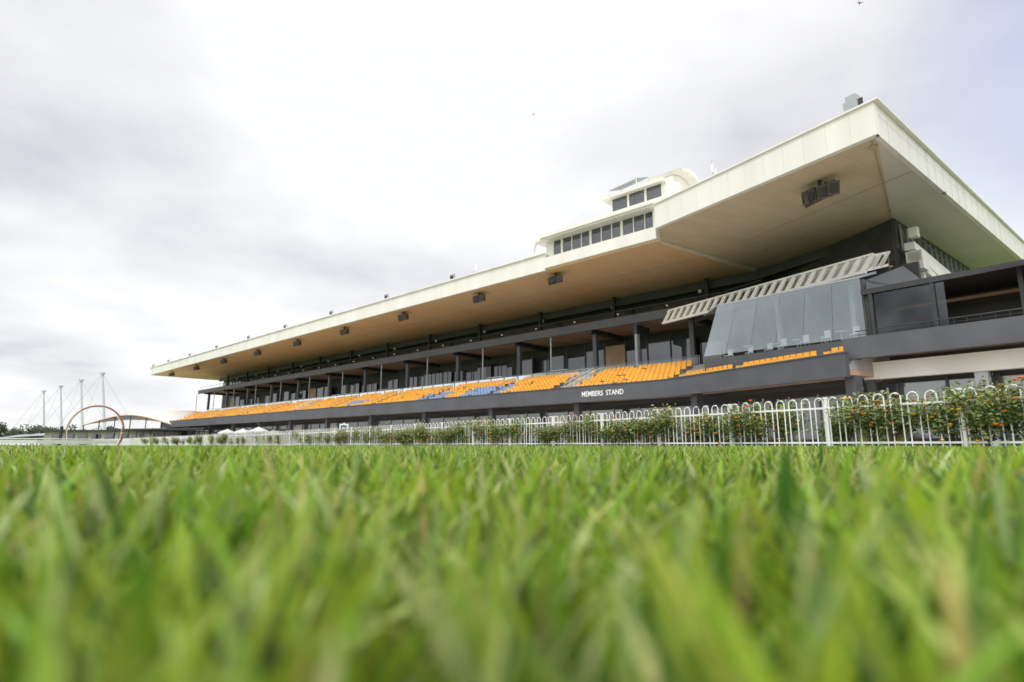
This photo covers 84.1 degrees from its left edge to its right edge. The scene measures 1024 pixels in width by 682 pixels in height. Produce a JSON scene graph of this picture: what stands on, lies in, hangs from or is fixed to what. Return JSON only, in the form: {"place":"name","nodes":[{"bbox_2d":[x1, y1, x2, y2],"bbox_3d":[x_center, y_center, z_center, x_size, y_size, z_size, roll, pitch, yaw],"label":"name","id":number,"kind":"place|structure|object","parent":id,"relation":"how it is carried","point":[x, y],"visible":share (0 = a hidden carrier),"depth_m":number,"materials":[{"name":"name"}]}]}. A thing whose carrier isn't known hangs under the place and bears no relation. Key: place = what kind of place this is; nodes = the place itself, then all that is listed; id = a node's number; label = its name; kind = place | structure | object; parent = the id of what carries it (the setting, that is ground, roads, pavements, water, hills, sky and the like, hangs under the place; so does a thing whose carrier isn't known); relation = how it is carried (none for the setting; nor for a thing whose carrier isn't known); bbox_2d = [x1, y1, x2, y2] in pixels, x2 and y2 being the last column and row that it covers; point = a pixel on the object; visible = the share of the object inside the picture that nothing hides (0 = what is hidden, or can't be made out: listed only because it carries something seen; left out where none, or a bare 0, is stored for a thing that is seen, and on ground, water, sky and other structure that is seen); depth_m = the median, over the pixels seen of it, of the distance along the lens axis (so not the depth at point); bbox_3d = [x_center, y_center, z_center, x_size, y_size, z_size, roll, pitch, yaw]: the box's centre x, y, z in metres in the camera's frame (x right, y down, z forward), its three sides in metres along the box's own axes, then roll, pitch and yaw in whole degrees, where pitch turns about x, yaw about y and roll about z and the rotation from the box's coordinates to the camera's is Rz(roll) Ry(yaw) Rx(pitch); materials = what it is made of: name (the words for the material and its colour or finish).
{"place":"outdoors","nodes":[
{"label":"outdoors","id":0,"kind":"place"},
{"bbox_2d":[0,433,1023,681],"bbox_3d":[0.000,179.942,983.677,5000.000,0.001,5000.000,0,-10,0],"label":"ground","id":1,"kind":"structure","parent":0,"point":[755,620],"depth_m":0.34,"materials":[{"name":"green plant"}]},
{"bbox_2d":[0,438,117,445],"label":"running rail","id":2,"kind":"object","parent":1,"relation":"on","point":[93,441],"visible":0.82,"depth_m":81.44,"materials":[{"name":"white paint"}]},
{"bbox_2d":[0,372,135,439],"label":"tensile pavilion","id":3,"kind":"structure","parent":1,"relation":"on","point":[39,435],"depth_m":220.13,"materials":[{"name":"grey metal"}]},
{"bbox_2d":[0,422,187,444],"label":"distant trees","id":4,"kind":"object","parent":1,"relation":"on","point":[6,432],"visible":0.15,"depth_m":249.22,"materials":[{"name":"green plant"}]},
{"bbox_2d":[65,405,124,445],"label":"winning post ring","id":5,"kind":"object","parent":1,"relation":"on","point":[100,406],"visible":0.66,"depth_m":93.78,"materials":[{"name":"white metal"}]},
{"bbox_2d":[32,426,187,444],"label":"kiosk building","id":6,"kind":"structure","parent":1,"relation":"on","point":[86,434],"depth_m":125.09,"materials":[{"name":"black metal"}]},
{"bbox_2d":[171,437,178,443],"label":"rose bush","id":7,"kind":"object","parent":1,"relation":"on","point":[175,441],"visible":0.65,"depth_m":71.44,"materials":[{"name":"green plant"}]},
{"bbox_2d":[194,433,209,444],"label":"rose bush","id":8,"kind":"object","parent":1,"relation":"on","point":[198,439],"visible":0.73,"depth_m":63.62,"materials":[{"name":"green plant"}]},
{"bbox_2d":[207,434,216,443],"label":"rose bush","id":9,"kind":"object","parent":1,"relation":"on","point":[212,438],"visible":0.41,"depth_m":60.59,"materials":[{"name":"green plant"}]},
{"bbox_2d":[219,432,231,443],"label":"rose bush","id":10,"kind":"object","parent":1,"relation":"on","point":[224,437],"visible":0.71,"depth_m":57.02,"materials":[{"name":"green plant"}]},
{"bbox_2d":[234,435,251,443],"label":"rose bush","id":11,"kind":"object","parent":1,"relation":"on","point":[238,439],"visible":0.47,"depth_m":54.25,"materials":[{"name":"green plant"}]},
{"bbox_2d":[240,435,256,443],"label":"rose bush","id":12,"kind":"object","parent":1,"relation":"on","point":[243,439],"visible":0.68,"depth_m":53.04,"materials":[{"name":"green plant"}]},
{"bbox_2d":[266,436,277,443],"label":"rose bush","id":13,"kind":"object","parent":1,"relation":"on","point":[269,438],"visible":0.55,"depth_m":47.95,"materials":[{"name":"green plant"}]},
{"bbox_2d":[273,433,288,443],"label":"rose bush","id":14,"kind":"object","parent":1,"relation":"on","point":[278,441],"visible":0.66,"depth_m":46.66,"materials":[{"name":"green plant"}]},
{"bbox_2d":[290,430,308,445],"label":"rose bush","id":15,"kind":"object","parent":1,"relation":"on","point":[293,433],"visible":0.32,"depth_m":44.23,"materials":[{"name":"green plant"}]},
{"bbox_2d":[302,434,319,444],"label":"rose bush","id":16,"kind":"object","parent":1,"relation":"on","point":[308,437],"visible":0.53,"depth_m":41.98,"materials":[{"name":"green plant"}]},
{"bbox_2d":[311,430,335,444],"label":"rose bush","id":17,"kind":"object","parent":1,"relation":"on","point":[321,437],"visible":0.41,"depth_m":40.82,"materials":[{"name":"green plant"}]},
{"bbox_2d":[322,433,338,444],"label":"rose bush","id":18,"kind":"object","parent":1,"relation":"on","point":[327,437],"visible":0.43,"depth_m":39.63,"materials":[{"name":"green plant"}]},
{"bbox_2d":[331,427,352,444],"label":"rose bush","id":19,"kind":"object","parent":1,"relation":"on","point":[337,439],"visible":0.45,"depth_m":38.00,"materials":[{"name":"green plant"}]},
{"bbox_2d":[333,431,351,444],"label":"rose bush","id":20,"kind":"object","parent":1,"relation":"on","point":[343,436],"visible":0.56,"depth_m":37.42,"materials":[{"name":"green plant"}]},
{"bbox_2d":[339,423,348,442],"bbox_3d":[-11.600,6.436,39.087,0.620,1.620,0.085,0,-10,0],"label":"emblem sign","id":21,"kind":"object","parent":1,"relation":"on","point":[344,425],"visible":0.5,"depth_m":39.18,"materials":[{"name":"white paint"}]},
{"bbox_2d":[344,430,360,445],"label":"rose bush","id":22,"kind":"object","parent":1,"relation":"on","point":[352,436],"visible":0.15,"depth_m":37.18,"materials":[{"name":"green plant"}]},
{"bbox_2d":[347,426,373,444],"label":"rose bush","id":23,"kind":"object","parent":1,"relation":"on","point":[357,435],"visible":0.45,"depth_m":36.20,"materials":[{"name":"green plant"}]},
{"bbox_2d":[361,427,376,445],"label":"rose bush","id":24,"kind":"object","parent":1,"relation":"on","point":[366,434],"visible":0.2,"depth_m":35.29,"materials":[{"name":"green plant"}]},
{"bbox_2d":[363,431,375,445],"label":"rose bush","id":25,"kind":"object","parent":1,"relation":"on","point":[370,438],"visible":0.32,"depth_m":34.93,"materials":[{"name":"green plant"}]},
{"bbox_2d":[367,425,386,445],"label":"rose bush","id":26,"kind":"object","parent":1,"relation":"on","point":[382,431],"visible":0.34,"depth_m":34.24,"materials":[{"name":"green plant"}]},
{"bbox_2d":[374,430,397,445],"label":"rose bush","id":27,"kind":"object","parent":1,"relation":"on","point":[380,438],"visible":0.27,"depth_m":33.46,"materials":[{"name":"green plant"}]},
{"bbox_2d":[375,429,397,444],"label":"rose bush","id":28,"kind":"object","parent":1,"relation":"on","point":[389,435],"visible":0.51,"depth_m":32.77,"materials":[{"name":"green plant"}]},
{"bbox_2d":[390,427,416,445],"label":"rose bush","id":29,"kind":"object","parent":1,"relation":"on","point":[396,437],"visible":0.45,"depth_m":31.36,"materials":[{"name":"green plant"}]},
{"bbox_2d":[395,428,417,445],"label":"rose bush","id":30,"kind":"object","parent":1,"relation":"on","point":[407,439],"visible":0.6,"depth_m":31.00,"materials":[{"name":"green plant"}]},
{"bbox_2d":[405,425,432,445],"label":"rose bush","id":31,"kind":"object","parent":1,"relation":"on","point":[412,429],"visible":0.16,"depth_m":30.65,"materials":[{"name":"green plant"}]},
{"bbox_2d":[410,422,434,444],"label":"rose bush","id":32,"kind":"object","parent":1,"relation":"on","point":[420,431],"visible":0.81,"depth_m":29.81,"materials":[{"name":"green plant"}]},
{"bbox_2d":[421,429,445,445],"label":"rose bush","id":33,"kind":"object","parent":1,"relation":"on","point":[432,434],"visible":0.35,"depth_m":29.42,"materials":[{"name":"green plant"}]},
{"bbox_2d":[430,427,455,445],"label":"rose bush","id":34,"kind":"object","parent":1,"relation":"on","point":[442,438],"visible":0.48,"depth_m":28.51,"materials":[{"name":"green plant"}]},
{"bbox_2d":[438,427,470,445],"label":"rose bush","id":35,"kind":"object","parent":1,"relation":"on","point":[451,436],"visible":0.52,"depth_m":27.93,"materials":[{"name":"green plant"}]},
{"bbox_2d":[448,420,477,444],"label":"rose bush","id":36,"kind":"object","parent":1,"relation":"on","point":[463,437],"visible":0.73,"depth_m":27.40,"materials":[{"name":"green plant"}]},
{"bbox_2d":[460,416,503,445],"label":"rose bush","id":37,"kind":"object","parent":1,"relation":"on","point":[479,430],"visible":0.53,"depth_m":26.20,"materials":[{"name":"green plant"}]},
{"bbox_2d":[483,417,514,445],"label":"rose bush","id":38,"kind":"object","parent":1,"relation":"on","point":[492,428],"visible":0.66,"depth_m":25.16,"materials":[{"name":"green plant"}]},
{"bbox_2d":[498,414,541,444],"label":"rose bush","id":39,"kind":"object","parent":1,"relation":"on","point":[515,430],"visible":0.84,"depth_m":24.47,"materials":[{"name":"green plant"}]},
{"bbox_2d":[531,424,562,444],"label":"rose bush","id":40,"kind":"object","parent":1,"relation":"on","point":[539,431],"visible":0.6,"depth_m":22.82,"materials":[{"name":"green plant"}]},
{"bbox_2d":[92,384,1023,446],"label":"picket fence","id":41,"kind":"object","parent":1,"relation":"on","point":[827,423],"visible":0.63,"depth_m":17.01,"materials":[{"name":"white metal"}]},
{"bbox_2d":[542,423,576,445],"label":"rose bush","id":42,"kind":"object","parent":1,"relation":"on","point":[556,429],"visible":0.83,"depth_m":22.26,"materials":[{"name":"green plant"}]},
{"bbox_2d":[559,421,592,445],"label":"rose bush","id":43,"kind":"object","parent":1,"relation":"on","point":[574,434],"visible":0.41,"depth_m":21.91,"materials":[{"name":"green plant"}]},
{"bbox_2d":[564,412,605,445],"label":"rose bush","id":44,"kind":"object","parent":1,"relation":"on","point":[588,416],"visible":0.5,"depth_m":21.42,"materials":[{"name":"green plant"}]},
{"bbox_2d":[575,411,617,445],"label":"rose bush","id":45,"kind":"object","parent":1,"relation":"on","point":[599,424],"visible":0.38,"depth_m":20.81,"materials":[{"name":"green plant"}]},
{"bbox_2d":[590,420,643,445],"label":"rose bush","id":46,"kind":"object","parent":1,"relation":"on","point":[610,436],"visible":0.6,"depth_m":19.98,"materials":[{"name":"green plant"}]},
{"bbox_2d":[608,417,650,445],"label":"rose bush","id":47,"kind":"object","parent":1,"relation":"on","point":[622,432],"visible":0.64,"depth_m":19.23,"materials":[{"name":"green plant"}]},
{"bbox_2d":[624,415,671,444],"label":"rose bush","id":48,"kind":"object","parent":1,"relation":"on","point":[639,424],"visible":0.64,"depth_m":18.44,"materials":[{"name":"green plant"}]},
{"bbox_2d":[635,403,689,445],"bbox_3d":[4.856,2.728,18.110,1.874,1.390,1.781,-7,-13,34],"label":"rose bush","id":49,"kind":"object","parent":1,"relation":"on","point":[660,422],"visible":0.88,"depth_m":17.86,"materials":[{"name":"green plant"}]},
{"bbox_2d":[665,416,706,446],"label":"rose bush","id":50,"kind":"object","parent":1,"relation":"on","point":[688,429],"visible":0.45,"depth_m":17.35,"materials":[{"name":"green plant"}]},
{"bbox_2d":[682,410,739,445],"bbox_3d":[5.907,2.607,16.893,1.713,1.187,1.806,-6,-12,29],"label":"rose bush","id":51,"kind":"object","parent":1,"relation":"on","point":[708,421],"visible":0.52,"depth_m":16.71,"materials":[{"name":"green plant"}]},
{"bbox_2d":[693,406,744,445],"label":"rose bush","id":52,"kind":"object","parent":1,"relation":"on","point":[717,429],"visible":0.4,"depth_m":16.48,"materials":[{"name":"green plant"}]},
{"bbox_2d":[709,403,780,445],"bbox_3d":[6.526,2.352,15.677,1.829,1.253,2.160,-8,-13,36],"label":"rose bush","id":53,"kind":"object","parent":1,"relation":"on","point":[731,416],"visible":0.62,"depth_m":15.53,"materials":[{"name":"green plant"}]},
{"bbox_2d":[736,399,812,446],"bbox_3d":[7.003,2.198,15.203,1.964,1.386,1.570,-1,-10,7],"label":"rose bush","id":54,"kind":"object","parent":1,"relation":"on","point":[781,420],"visible":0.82,"depth_m":14.97,"materials":[{"name":"green plant"}]},
{"bbox_2d":[804,406,874,446],"bbox_3d":[7.980,2.111,13.754,1.636,1.032,1.663,-3,-11,15],"label":"rose bush","id":55,"kind":"object","parent":1,"relation":"on","point":[834,425],"visible":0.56,"depth_m":13.62,"materials":[{"name":"green plant"}]},
{"bbox_2d":[818,392,912,446],"bbox_3d":[8.208,1.807,13.026,1.860,1.370,1.686,-9,-14,40],"label":"rose bush","id":56,"kind":"object","parent":1,"relation":"on","point":[866,429],"visible":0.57,"depth_m":12.94,"materials":[{"name":"green plant"}]},
{"bbox_2d":[840,388,943,445],"bbox_3d":[8.515,1.684,12.534,1.706,1.438,1.778,1,-10,-4],"label":"rose bush","id":57,"kind":"object","parent":1,"relation":"on","point":[897,416],"visible":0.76,"depth_m":12.44,"materials":[{"name":"green plant"}]},
{"bbox_2d":[903,388,1011,446],"bbox_3d":[9.121,1.610,11.819,1.602,1.329,1.766,0,-10,-1],"label":"rose bush","id":58,"kind":"object","parent":1,"relation":"on","point":[935,423],"visible":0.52,"depth_m":11.71,"materials":[{"name":"green plant"}]},
{"bbox_2d":[919,373,1023,446],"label":"rose bush","id":59,"kind":"object","parent":1,"relation":"on","point":[982,420],"visible":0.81,"depth_m":10.88,"materials":[{"name":"green plant"}]},
{"bbox_2d":[978,378,1023,439],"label":"rose bush","id":60,"kind":"object","parent":1,"relation":"on","point":[1017,413],"visible":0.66,"depth_m":10.70,"materials":[{"name":"green plant"}]},
{"bbox_2d":[0,0,1023,444],"label":"sky","id":61,"kind":"structure","parent":0,"point":[179,178],"materials":[{"name":"white"}]},
{"label":"apron pavement","id":62,"kind":"structure","parent":0,"visible":0},
{"bbox_2d":[82,410,204,437],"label":"marquee tent","id":63,"kind":"object","parent":62,"relation":"on","point":[166,416],"visible":0.42,"depth_m":137.28,"materials":[{"name":"fabric"}]},
{"bbox_2d":[110,428,229,438],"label":"black canopy","id":64,"kind":"object","parent":62,"relation":"on","point":[163,429],"visible":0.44,"depth_m":115.16,"materials":[{"name":"metal"}]},
{"bbox_2d":[218,429,233,433],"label":"market umbrella","id":65,"kind":"object","parent":62,"relation":"on","point":[228,431],"visible":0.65,"depth_m":92.88,"materials":[{"name":"fabric"}]},
{"bbox_2d":[233,428,251,433],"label":"market umbrella","id":66,"kind":"object","parent":62,"relation":"on","point":[243,431],"visible":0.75,"depth_m":91.12,"materials":[{"name":"fabric"}]},
{"bbox_2d":[248,427,268,445],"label":"market umbrella","id":67,"kind":"object","parent":62,"relation":"on","point":[258,429],"visible":0.83,"depth_m":82.16,"materials":[{"name":"fabric"}]},
{"bbox_2d":[150,93,1023,445],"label":"grandstand","id":68,"kind":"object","parent":62,"relation":"on","point":[866,247],"visible":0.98,"depth_m":53.40,"materials":[{"name":"beige paint"}]}
]}

